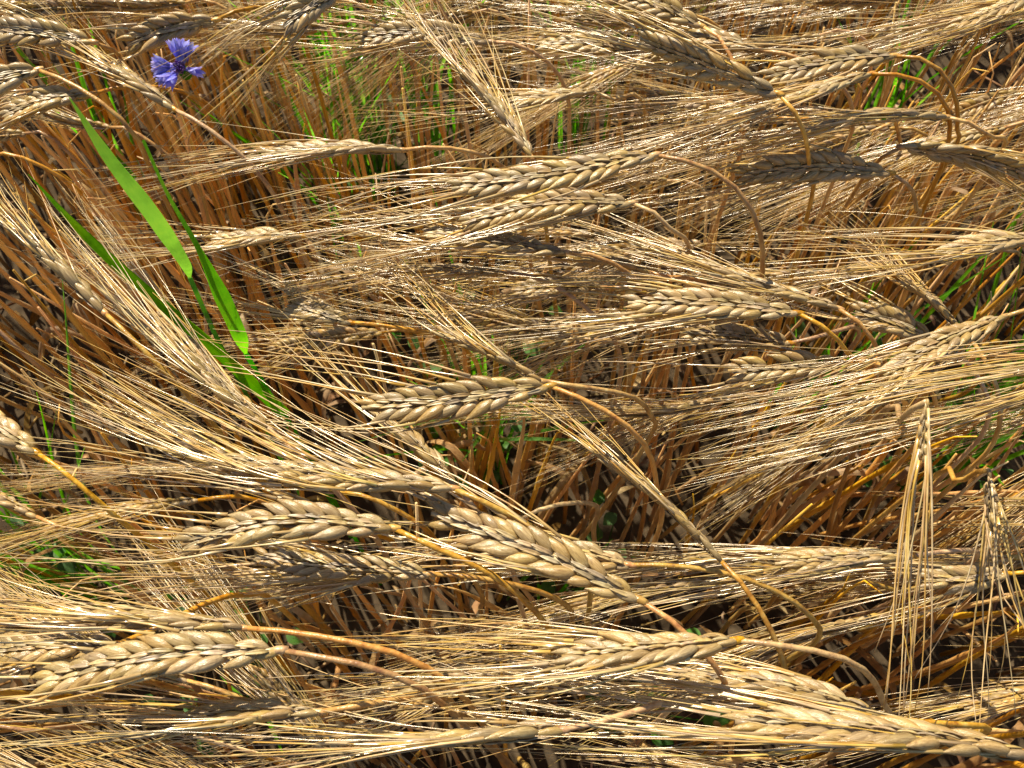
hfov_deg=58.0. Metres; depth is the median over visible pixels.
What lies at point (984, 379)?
barley stalk
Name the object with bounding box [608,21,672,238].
dry straw
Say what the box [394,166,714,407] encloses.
barley stalk
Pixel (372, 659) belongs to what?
dry straw
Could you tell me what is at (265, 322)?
dry straw
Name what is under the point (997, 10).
barley stalk
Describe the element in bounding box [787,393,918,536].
dry straw
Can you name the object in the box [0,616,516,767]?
barley stalk
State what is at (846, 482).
dry straw
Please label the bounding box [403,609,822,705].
barley stalk
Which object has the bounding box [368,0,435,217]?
dry straw
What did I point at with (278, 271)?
dry straw
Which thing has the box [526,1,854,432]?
barley stalk
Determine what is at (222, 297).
grass plant
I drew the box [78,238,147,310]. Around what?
dry straw
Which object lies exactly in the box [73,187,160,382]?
dry straw
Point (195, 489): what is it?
dry straw
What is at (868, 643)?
dry straw
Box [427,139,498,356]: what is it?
dry straw
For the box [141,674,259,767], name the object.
weed plant
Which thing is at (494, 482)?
dry straw
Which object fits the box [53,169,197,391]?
dry straw
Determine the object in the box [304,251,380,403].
dry straw
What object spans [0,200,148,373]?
dry straw
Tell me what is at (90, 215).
dry straw
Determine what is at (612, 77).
dry straw
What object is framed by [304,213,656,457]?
barley stalk
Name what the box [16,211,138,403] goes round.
dry straw
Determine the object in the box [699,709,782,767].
dry straw
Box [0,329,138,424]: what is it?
dry straw
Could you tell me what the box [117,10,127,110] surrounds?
dry straw
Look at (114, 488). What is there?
dry straw
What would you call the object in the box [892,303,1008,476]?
dry straw
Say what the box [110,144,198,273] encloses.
dry straw
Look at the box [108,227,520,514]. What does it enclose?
barley stalk
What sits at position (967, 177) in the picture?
dry straw
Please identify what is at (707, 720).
weed plant
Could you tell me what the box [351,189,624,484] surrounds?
grass tuft
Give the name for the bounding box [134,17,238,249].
dry straw
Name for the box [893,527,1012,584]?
dry straw
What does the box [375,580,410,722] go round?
dry straw
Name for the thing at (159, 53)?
dry straw
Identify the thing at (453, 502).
dry straw
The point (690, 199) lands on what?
dry straw
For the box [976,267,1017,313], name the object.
dry straw
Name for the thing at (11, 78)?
barley stalk
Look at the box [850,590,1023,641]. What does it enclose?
dry straw
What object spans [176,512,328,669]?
dry straw
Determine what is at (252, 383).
grass plant
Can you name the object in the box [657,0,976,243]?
barley stalk
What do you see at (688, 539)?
dry straw
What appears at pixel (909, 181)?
dry straw
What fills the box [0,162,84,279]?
dry straw
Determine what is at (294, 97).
dry straw
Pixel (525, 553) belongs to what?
barley stalk
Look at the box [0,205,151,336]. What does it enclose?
dry straw
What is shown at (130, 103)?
dry straw
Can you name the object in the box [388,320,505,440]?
weed plant
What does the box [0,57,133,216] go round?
dry straw
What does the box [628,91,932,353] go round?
barley stalk
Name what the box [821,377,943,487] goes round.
weed plant
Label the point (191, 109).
dry straw
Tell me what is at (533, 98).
barley stalk
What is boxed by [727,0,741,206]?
dry straw
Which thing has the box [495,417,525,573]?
dry straw
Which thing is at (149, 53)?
dry straw
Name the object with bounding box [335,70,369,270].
dry straw
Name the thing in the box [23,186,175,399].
dry straw
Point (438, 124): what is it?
dry straw
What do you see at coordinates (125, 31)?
dry straw
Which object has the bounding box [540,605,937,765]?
barley stalk
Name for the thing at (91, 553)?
dry straw
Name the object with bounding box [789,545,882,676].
dry straw
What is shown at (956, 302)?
dry straw
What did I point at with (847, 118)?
barley stalk
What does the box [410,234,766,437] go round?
barley stalk
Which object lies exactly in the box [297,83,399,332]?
dry straw
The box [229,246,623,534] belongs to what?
barley stalk
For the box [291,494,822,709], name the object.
barley stalk
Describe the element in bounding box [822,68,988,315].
dry straw
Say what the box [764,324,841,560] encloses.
dry straw
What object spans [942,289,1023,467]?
grass tuft
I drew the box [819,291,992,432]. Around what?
dry straw
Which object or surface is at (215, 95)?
dry straw
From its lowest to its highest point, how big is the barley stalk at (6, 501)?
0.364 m
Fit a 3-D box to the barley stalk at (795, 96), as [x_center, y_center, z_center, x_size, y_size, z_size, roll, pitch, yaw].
[0.151,-0.023,0.698,0.312,0.525,0.070,0,64,0]
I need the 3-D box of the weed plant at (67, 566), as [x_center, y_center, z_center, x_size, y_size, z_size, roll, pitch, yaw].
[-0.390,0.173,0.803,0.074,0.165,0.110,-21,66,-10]
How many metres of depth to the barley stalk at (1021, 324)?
0.69 m
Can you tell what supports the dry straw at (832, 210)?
on the soil
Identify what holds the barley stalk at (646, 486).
on the soil
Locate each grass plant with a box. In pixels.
[28,174,381,585]
[69,97,314,518]
[142,140,351,538]
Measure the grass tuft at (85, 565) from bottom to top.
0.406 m
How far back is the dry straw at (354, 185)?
0.87 m
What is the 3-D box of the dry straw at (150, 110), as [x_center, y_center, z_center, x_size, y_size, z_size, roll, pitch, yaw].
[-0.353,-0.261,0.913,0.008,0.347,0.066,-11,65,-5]
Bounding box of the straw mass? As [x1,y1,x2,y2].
[0,0,1023,767]
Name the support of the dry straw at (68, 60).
on the soil
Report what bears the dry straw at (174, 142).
on the soil
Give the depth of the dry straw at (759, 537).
0.66 m
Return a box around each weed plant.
[5,515,115,637]
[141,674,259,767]
[165,579,302,666]
[341,91,420,192]
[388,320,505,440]
[418,365,539,488]
[462,279,562,377]
[541,489,651,604]
[585,628,731,745]
[790,291,921,380]
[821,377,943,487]
[932,375,1015,488]
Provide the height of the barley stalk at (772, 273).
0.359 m
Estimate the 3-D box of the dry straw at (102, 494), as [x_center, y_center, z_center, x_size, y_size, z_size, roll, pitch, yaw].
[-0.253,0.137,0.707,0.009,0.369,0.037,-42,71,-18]
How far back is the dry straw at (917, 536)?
0.57 m
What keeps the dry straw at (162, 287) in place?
on the soil
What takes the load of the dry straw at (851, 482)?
on the soil
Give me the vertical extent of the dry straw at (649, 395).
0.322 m
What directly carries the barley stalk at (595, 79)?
on the soil
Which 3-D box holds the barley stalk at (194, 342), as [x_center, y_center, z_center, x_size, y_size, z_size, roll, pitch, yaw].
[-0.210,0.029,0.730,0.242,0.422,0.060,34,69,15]
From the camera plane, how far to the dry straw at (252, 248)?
0.86 m
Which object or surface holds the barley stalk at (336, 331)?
on the soil
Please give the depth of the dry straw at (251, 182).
0.95 m
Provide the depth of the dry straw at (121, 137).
0.77 m
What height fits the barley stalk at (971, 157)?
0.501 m
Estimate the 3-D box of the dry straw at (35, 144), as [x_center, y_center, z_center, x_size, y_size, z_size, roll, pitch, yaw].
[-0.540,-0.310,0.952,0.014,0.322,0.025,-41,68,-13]
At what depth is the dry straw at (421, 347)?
0.72 m
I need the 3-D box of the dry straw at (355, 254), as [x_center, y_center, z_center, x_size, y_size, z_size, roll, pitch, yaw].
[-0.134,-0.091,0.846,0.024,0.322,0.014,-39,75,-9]
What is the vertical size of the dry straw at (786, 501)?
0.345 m
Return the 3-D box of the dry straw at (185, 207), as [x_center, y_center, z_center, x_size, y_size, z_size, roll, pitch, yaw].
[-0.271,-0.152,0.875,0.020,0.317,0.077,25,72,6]
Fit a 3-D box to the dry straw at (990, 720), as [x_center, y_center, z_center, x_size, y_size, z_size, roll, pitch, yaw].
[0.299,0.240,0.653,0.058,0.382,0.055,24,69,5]
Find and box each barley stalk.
[0,0,272,357]
[0,0,292,259]
[0,0,405,474]
[0,62,285,449]
[0,85,382,429]
[0,129,214,361]
[0,141,405,626]
[0,152,219,399]
[0,315,592,719]
[0,330,190,512]
[0,410,358,727]
[0,436,553,718]
[0,459,406,614]
[0,490,244,638]
[0,494,367,630]
[0,547,380,765]
[0,564,506,767]
[0,586,216,699]
[0,590,398,719]
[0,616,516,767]
[0,667,517,767]
[0,725,218,767]
[0,731,90,767]
[1,81,296,390]
[2,0,240,227]
[2,5,395,368]
[3,492,583,722]
[5,0,337,280]
[6,688,238,767]
[12,155,468,694]
[12,202,494,469]
[37,169,377,595]
[43,0,321,125]
[48,112,578,491]
[50,367,464,636]
[54,638,677,767]
[55,519,492,666]
[87,1,444,294]
[91,0,510,367]
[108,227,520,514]
[109,480,356,767]
[126,322,466,490]
[142,329,664,668]
[143,363,738,765]
[165,500,600,630]
[169,0,423,261]
[185,649,560,767]
[188,0,478,226]
[201,150,764,608]
[208,0,571,403]
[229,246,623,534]
[237,177,691,527]
[238,8,525,277]
[238,161,652,515]
[243,0,326,244]
[245,594,892,767]
[252,308,558,721]
[263,221,631,540]
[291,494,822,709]
[295,0,561,180]
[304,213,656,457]
[319,573,780,691]
[325,261,677,575]
[326,615,1023,763]
[335,59,646,422]
[343,218,658,589]
[345,0,638,247]
[349,589,991,767]
[364,0,709,403]
[371,0,566,399]
[375,310,746,495]
[376,374,793,552]
[383,256,858,555]
[390,243,706,521]
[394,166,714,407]
[402,46,718,286]
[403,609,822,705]
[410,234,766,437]
[427,0,728,271]
[446,151,887,610]
[458,0,815,499]
[462,548,895,673]
[467,45,818,269]
[472,359,877,524]
[486,350,788,766]
[493,0,777,159]
[503,70,952,440]
[511,297,860,519]
[516,339,938,599]
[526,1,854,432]
[526,28,872,299]
[533,719,817,767]
[535,0,745,462]
[535,541,979,645]
[536,248,857,467]
[539,30,961,428]
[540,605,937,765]
[561,89,1007,434]
[596,122,902,364]
[599,139,921,426]
[624,0,882,222]
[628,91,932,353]
[629,348,1023,614]
[640,0,689,224]
[648,210,1023,491]
[653,249,1023,444]
[653,308,1023,518]
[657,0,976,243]
[657,339,1023,590]
[662,339,1000,554]
[686,398,933,717]
[691,528,1023,658]
[696,120,1023,362]
[696,561,1023,712]
[709,141,1023,421]
[710,0,1023,354]
[733,238,991,610]
[743,466,1023,730]
[746,680,1023,767]
[750,88,1023,301]
[764,5,1023,145]
[774,0,993,216]
[785,189,1002,635]
[838,380,1023,507]
[844,472,1023,655]
[861,142,1023,393]
[876,86,1023,346]
[883,0,1019,197]
[884,0,1023,255]
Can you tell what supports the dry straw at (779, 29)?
on the soil
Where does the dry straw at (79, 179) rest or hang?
on the soil
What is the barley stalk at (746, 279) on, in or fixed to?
on the soil
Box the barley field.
[0,0,1023,767]
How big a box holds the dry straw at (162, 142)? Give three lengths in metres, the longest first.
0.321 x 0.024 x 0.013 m
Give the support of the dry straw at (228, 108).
on the soil
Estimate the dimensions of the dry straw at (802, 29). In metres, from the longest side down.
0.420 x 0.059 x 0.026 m
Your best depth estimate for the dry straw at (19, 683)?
0.65 m
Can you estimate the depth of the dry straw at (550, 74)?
0.89 m
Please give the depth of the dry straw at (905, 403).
0.74 m
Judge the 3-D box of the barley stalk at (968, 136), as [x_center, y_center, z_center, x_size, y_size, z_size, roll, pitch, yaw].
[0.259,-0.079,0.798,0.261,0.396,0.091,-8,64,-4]
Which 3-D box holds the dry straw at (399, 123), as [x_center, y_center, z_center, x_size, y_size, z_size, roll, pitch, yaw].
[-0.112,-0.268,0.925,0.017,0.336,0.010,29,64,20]
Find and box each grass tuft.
[0,280,151,602]
[0,410,98,604]
[14,15,145,216]
[169,12,402,262]
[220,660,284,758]
[228,0,423,195]
[247,0,403,136]
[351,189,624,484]
[357,0,485,166]
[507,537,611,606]
[524,0,713,154]
[764,203,1023,435]
[832,0,1022,161]
[893,195,1023,509]
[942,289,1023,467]
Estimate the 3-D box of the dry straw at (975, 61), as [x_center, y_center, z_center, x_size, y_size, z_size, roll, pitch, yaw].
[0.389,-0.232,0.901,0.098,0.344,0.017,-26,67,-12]
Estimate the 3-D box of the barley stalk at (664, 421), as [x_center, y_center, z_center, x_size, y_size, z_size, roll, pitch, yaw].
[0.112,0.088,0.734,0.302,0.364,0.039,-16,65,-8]
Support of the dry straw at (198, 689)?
on the soil
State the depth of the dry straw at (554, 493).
0.73 m
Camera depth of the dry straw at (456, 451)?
0.66 m
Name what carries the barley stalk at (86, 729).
on the soil
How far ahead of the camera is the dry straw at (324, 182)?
0.86 m
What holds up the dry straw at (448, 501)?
on the soil
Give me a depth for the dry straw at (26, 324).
0.80 m
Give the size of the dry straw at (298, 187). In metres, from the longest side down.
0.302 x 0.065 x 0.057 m
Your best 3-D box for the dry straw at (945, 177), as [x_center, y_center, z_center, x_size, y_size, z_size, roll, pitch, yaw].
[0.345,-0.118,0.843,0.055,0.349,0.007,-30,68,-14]
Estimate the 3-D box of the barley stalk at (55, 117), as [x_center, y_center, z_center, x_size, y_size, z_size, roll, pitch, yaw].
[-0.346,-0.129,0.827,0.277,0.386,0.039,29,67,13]
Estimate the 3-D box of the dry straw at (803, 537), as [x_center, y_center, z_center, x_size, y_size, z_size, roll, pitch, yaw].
[0.235,0.104,0.730,0.022,0.368,0.032,19,55,2]
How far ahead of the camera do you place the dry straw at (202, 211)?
0.75 m
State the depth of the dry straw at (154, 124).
0.90 m
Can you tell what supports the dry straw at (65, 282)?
on the soil
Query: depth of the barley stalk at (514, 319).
0.56 m
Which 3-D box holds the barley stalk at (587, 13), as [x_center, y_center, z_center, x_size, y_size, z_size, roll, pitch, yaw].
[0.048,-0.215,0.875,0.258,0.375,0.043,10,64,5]
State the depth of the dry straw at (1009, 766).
0.62 m
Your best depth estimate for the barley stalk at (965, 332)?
0.44 m
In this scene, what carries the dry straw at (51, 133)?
on the soil
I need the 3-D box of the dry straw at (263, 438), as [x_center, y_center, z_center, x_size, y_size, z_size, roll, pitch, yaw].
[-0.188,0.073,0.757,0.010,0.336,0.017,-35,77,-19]
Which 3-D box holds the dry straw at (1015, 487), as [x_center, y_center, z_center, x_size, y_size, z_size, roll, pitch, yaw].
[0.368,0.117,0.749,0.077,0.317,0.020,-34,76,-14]
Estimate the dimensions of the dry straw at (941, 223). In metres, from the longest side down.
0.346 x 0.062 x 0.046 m
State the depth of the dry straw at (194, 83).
0.96 m
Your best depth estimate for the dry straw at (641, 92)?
1.02 m
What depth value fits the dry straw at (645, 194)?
0.89 m
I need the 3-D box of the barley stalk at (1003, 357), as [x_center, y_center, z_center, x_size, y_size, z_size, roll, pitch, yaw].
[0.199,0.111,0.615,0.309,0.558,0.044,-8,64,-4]
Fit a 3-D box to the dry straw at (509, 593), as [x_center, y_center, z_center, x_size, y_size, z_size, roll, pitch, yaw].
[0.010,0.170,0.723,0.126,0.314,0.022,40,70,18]
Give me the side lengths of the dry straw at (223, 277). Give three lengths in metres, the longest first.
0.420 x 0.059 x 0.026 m
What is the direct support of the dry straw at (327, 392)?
on the soil
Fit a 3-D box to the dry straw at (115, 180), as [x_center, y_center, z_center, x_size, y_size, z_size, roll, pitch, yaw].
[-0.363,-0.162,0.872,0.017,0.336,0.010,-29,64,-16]
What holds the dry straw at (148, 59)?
on the soil
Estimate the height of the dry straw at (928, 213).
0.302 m
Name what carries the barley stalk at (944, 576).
on the soil
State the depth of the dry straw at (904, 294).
0.77 m
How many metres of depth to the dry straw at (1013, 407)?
0.83 m
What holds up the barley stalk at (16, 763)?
on the soil
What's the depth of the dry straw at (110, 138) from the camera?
0.83 m
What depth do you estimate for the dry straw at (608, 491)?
0.80 m
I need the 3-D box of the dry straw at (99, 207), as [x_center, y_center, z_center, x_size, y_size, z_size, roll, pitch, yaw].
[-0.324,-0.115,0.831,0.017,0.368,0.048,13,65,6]
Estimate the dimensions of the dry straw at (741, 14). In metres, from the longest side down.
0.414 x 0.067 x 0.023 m
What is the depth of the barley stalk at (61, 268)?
0.42 m
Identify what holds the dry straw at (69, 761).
on the soil
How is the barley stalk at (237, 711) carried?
on the soil
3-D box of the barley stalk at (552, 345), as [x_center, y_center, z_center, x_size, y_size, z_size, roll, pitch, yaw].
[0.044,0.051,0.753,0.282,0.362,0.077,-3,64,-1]
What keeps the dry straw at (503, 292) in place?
on the soil
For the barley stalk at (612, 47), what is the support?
on the soil
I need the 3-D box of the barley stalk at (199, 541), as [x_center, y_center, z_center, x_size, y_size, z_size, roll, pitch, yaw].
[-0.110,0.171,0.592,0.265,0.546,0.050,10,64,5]
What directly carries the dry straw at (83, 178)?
on the soil
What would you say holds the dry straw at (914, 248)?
on the soil
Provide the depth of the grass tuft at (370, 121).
0.94 m
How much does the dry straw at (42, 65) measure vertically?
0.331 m
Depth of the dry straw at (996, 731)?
0.57 m
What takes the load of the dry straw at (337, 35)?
on the soil
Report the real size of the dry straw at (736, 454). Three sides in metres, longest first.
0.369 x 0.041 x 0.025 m
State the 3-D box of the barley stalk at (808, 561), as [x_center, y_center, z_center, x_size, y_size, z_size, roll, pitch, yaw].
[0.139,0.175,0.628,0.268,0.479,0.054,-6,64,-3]
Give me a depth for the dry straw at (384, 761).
0.69 m
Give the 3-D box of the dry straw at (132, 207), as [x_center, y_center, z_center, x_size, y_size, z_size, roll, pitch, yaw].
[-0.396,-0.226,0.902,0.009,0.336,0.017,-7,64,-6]
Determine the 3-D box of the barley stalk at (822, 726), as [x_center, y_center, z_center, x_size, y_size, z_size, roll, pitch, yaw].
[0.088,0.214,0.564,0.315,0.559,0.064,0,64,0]
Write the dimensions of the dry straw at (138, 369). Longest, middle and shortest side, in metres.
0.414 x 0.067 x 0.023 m
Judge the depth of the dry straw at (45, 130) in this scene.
0.83 m
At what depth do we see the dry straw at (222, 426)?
0.73 m
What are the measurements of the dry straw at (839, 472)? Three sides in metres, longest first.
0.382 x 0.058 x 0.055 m
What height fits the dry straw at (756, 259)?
0.382 m
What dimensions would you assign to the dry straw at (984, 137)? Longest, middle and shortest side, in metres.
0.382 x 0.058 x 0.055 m
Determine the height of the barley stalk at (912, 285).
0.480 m
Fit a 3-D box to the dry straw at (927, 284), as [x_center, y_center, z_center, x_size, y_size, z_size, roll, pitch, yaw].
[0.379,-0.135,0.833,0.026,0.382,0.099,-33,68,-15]
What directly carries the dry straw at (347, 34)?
on the soil
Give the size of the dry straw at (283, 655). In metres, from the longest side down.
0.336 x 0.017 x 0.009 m
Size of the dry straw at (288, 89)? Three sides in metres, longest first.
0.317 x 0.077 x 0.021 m
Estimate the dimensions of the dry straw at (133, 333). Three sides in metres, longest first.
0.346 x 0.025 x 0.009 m
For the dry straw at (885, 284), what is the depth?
0.76 m
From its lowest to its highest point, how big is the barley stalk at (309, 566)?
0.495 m
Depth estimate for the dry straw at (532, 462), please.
0.74 m
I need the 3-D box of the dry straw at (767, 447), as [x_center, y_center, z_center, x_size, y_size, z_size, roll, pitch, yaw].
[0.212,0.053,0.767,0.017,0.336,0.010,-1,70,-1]
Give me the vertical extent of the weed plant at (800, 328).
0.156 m
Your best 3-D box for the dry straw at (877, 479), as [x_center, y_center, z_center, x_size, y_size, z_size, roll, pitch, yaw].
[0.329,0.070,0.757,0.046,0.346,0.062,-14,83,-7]
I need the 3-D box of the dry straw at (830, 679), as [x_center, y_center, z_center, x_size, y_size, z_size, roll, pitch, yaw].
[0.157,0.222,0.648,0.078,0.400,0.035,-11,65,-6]
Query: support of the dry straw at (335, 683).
on the soil
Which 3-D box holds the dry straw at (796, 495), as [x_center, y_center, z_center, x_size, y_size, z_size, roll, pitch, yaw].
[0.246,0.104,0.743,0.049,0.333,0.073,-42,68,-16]
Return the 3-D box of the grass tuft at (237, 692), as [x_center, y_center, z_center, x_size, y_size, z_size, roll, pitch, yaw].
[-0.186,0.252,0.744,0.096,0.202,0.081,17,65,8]
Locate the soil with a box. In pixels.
[0,0,1023,767]
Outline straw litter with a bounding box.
[0,0,1023,767]
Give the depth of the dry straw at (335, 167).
0.97 m
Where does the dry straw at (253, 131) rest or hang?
on the soil
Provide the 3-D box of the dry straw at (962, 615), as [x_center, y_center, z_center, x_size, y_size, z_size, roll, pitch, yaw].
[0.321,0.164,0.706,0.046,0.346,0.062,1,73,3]
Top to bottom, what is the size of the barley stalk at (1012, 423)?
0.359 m
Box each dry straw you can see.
[0,50,139,187]
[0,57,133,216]
[0,97,59,173]
[0,103,165,247]
[0,116,171,290]
[0,117,87,186]
[0,120,202,314]
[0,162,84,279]
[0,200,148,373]
[0,204,100,322]
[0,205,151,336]
[0,215,139,338]
[0,231,100,337]
[0,240,177,425]
[0,267,144,419]
[0,291,109,358]
[0,299,99,395]
[0,300,132,453]
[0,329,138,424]
[0,396,82,433]
[0,664,132,705]
[2,45,124,156]
[4,136,166,271]
[5,0,87,133]
[6,508,150,652]
[9,44,142,278]
[15,89,123,205]
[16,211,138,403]
[17,671,153,708]
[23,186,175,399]
[24,274,183,460]
[26,454,102,570]
[33,421,188,520]
[35,45,126,257]
[36,0,67,157]
[37,20,100,109]
[40,45,174,229]
[41,135,210,336]
[45,13,171,220]
[47,77,212,304]
[49,69,175,307]
[53,49,143,224]
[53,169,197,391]
[56,742,107,767]
[58,404,238,498]
[60,575,273,731]
[65,8,201,347]
[67,535,91,547]
[68,131,156,388]
[72,0,129,236]
[72,184,220,444]
[72,468,233,608]
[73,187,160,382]
[78,46,230,252]
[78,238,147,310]
[80,17,138,136]
[80,263,252,393]
[81,106,214,268]
[87,197,338,442]
[88,8,208,192]
[88,15,182,174]
[91,14,177,157]
[96,15,172,101]
[100,212,190,378]
[101,218,206,411]
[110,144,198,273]
[114,26,198,223]
[115,241,172,305]
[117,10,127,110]
[120,11,181,104]
[120,80,222,262]
[126,11,191,147]
[126,52,297,366]
[126,102,223,230]
[128,17,203,128]
[130,459,236,681]
[132,15,236,190]
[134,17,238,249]
[137,156,261,315]
[155,30,254,281]
[155,112,247,261]
[157,289,298,450]
[158,12,283,169]
[160,49,259,351]
[161,11,265,196]
[165,10,206,150]
[169,10,245,187]
[170,198,294,390]
[173,11,218,151]
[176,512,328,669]
[182,115,290,333]
[185,0,247,155]
[185,235,273,390]
[186,0,256,227]
[187,2,260,201]
[187,131,236,354]
[196,1,293,139]
[197,183,260,447]
[200,149,340,433]
[204,272,248,510]
[204,400,296,560]
[211,4,280,139]
[213,165,278,397]
[220,52,256,245]
[236,499,428,687]
[241,0,369,245]
[241,13,279,185]
[244,550,290,675]
[245,67,356,316]
[247,247,339,457]
[255,404,293,497]
[257,300,360,464]
[260,586,315,652]
[263,5,342,188]
[265,359,347,635]
[265,567,354,659]
[266,201,372,436]
[269,1,338,118]
[274,38,301,117]
[275,3,319,181]
[287,132,340,337]
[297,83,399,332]
[302,123,412,337]
[302,595,352,681]
[304,36,359,220]
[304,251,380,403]
[310,7,357,105]
[315,58,338,305]
[316,173,382,393]
[318,13,391,289]
[322,110,383,247]
[323,657,354,731]
[324,92,380,302]
[325,11,340,176]
[330,6,399,181]
[332,631,375,710]
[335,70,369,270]
[335,189,374,327]
[339,0,386,158]
[356,657,404,767]
[358,248,451,472]
[363,0,380,169]
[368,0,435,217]
[368,1,425,221]
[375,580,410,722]
[377,437,549,530]
[387,329,536,512]
[391,290,478,553]
[396,246,514,442]
[397,357,454,440]
[401,255,490,440]
[404,0,466,261]
[415,454,485,533]
[416,60,471,210]
[417,282,506,487]
[421,1,481,167]
[421,325,522,470]
[421,623,455,697]
[423,388,502,570]
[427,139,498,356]
[434,584,557,634]
[441,287,491,487]
[442,455,492,605]
[447,371,504,496]
[449,171,460,346]
[460,469,567,669]
[468,284,498,533]
[469,142,495,462]
[476,432,501,506]
[487,102,558,358]
[489,2,556,165]
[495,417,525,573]
[496,431,566,602]
[500,0,532,159]
[510,671,613,741]
[513,395,586,527]
[516,756,531,767]
[517,368,591,508]
[530,21,546,261]
[532,2,592,164]
[532,269,613,510]
[534,391,628,525]
[570,395,687,536]
[577,119,679,248]
[582,8,619,116]
[590,284,682,466]
[599,259,840,492]
[605,10,631,140]
[606,353,660,510]
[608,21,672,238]
[618,726,685,767]
[629,22,666,151]
[634,2,688,108]
[672,493,694,596]
[675,86,714,262]
[677,212,786,475]
[677,677,832,702]
[680,83,862,302]
[690,295,819,541]
[690,580,882,767]
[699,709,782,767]
[703,490,781,598]
[711,0,775,189]
[711,436,911,523]
[717,573,850,760]
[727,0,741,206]
[727,382,826,495]
[727,398,920,615]
[732,1,814,194]
[741,3,769,95]
[744,66,817,269]
[744,370,937,556]
[747,555,939,743]
[757,461,1008,672]
[759,0,792,118]
[760,443,851,587]
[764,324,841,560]
[765,538,1023,647]
[772,425,807,542]
[773,436,977,535]
[777,625,1023,767]
[778,109,855,363]
[780,205,892,350]
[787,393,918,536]
[789,0,934,180]
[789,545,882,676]
[790,337,899,489]
[792,381,993,495]
[793,610,1018,764]
[809,0,921,327]
[809,362,937,547]
[809,440,1019,498]
[810,499,983,538]
[818,6,869,110]
[818,33,878,276]
[819,6,859,113]
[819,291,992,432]
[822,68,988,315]
[826,0,924,227]
[828,263,935,546]
[830,0,943,108]
[830,396,904,535]
[833,52,993,267]
[840,93,1023,291]
[841,185,1019,323]
[842,383,1022,545]
[843,439,1023,544]
[844,0,983,259]
[848,161,920,342]
[848,631,1023,697]
[850,453,1023,607]
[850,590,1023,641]
[853,612,929,652]
[854,140,974,402]
[859,23,997,248]
[867,0,973,161]
[867,399,982,507]
[868,50,964,257]
[872,43,999,288]
[878,157,923,246]
[883,114,1022,223]
[885,172,1006,270]
[885,576,1018,632]
[886,111,1002,257]
[888,43,995,339]
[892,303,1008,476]
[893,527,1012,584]
[895,528,1023,651]
[896,187,1021,308]
[896,481,1023,550]
[897,430,1023,635]
[902,707,1023,767]
[913,353,1022,396]
[919,404,1018,476]
[920,64,1023,186]
[929,102,1023,213]
[931,157,1023,292]
[940,696,995,748]
[944,206,1023,307]
[948,28,1023,125]
[949,727,1023,733]
[950,139,1023,311]
[964,115,1019,234]
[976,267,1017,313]
[997,761,1023,767]
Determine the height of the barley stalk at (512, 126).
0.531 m
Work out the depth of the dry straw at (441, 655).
0.61 m
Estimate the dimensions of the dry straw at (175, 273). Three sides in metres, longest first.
0.420 x 0.060 x 0.026 m
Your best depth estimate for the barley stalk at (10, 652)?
0.37 m
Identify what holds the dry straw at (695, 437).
on the soil
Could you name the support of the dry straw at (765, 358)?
on the soil
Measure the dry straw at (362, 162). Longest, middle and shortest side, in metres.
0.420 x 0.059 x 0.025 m
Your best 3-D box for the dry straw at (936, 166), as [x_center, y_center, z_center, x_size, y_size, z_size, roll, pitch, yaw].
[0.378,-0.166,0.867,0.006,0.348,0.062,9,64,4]
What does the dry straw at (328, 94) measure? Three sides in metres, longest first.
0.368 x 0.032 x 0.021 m
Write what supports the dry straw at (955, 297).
on the soil
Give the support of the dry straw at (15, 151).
on the soil
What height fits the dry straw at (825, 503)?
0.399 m
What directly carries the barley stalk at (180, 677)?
on the soil
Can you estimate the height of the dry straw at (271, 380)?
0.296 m
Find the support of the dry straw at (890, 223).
on the soil
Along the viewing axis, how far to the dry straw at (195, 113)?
1.07 m
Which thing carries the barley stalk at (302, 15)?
on the soil
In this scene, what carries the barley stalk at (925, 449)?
on the soil
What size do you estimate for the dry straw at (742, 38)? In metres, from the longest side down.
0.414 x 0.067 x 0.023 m
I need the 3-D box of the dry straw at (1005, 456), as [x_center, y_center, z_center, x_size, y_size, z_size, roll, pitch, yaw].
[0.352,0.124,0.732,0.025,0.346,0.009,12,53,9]
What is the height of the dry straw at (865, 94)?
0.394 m
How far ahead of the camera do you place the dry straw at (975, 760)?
0.60 m
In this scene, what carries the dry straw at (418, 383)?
on the soil
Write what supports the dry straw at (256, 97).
on the soil
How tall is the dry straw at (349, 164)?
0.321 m
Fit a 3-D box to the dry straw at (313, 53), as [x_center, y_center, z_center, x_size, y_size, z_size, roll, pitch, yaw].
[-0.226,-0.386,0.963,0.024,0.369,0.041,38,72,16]
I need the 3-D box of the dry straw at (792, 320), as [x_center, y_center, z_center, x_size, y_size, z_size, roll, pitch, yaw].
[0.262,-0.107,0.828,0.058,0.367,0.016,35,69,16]
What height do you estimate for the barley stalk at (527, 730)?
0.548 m
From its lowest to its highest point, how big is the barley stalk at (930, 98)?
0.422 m
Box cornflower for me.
[151,38,238,193]
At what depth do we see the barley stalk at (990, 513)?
0.40 m
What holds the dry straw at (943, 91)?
on the soil
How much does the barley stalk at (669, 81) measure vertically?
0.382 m
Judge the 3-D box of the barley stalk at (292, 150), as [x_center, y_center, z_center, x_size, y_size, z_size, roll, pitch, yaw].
[-0.093,-0.027,0.712,0.320,0.504,0.071,0,64,0]
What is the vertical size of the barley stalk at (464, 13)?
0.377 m
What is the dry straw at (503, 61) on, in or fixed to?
on the soil
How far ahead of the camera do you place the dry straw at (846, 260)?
0.76 m
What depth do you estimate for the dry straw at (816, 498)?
0.70 m
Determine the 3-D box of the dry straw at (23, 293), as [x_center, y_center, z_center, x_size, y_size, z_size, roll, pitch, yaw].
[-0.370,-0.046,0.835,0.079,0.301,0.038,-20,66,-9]

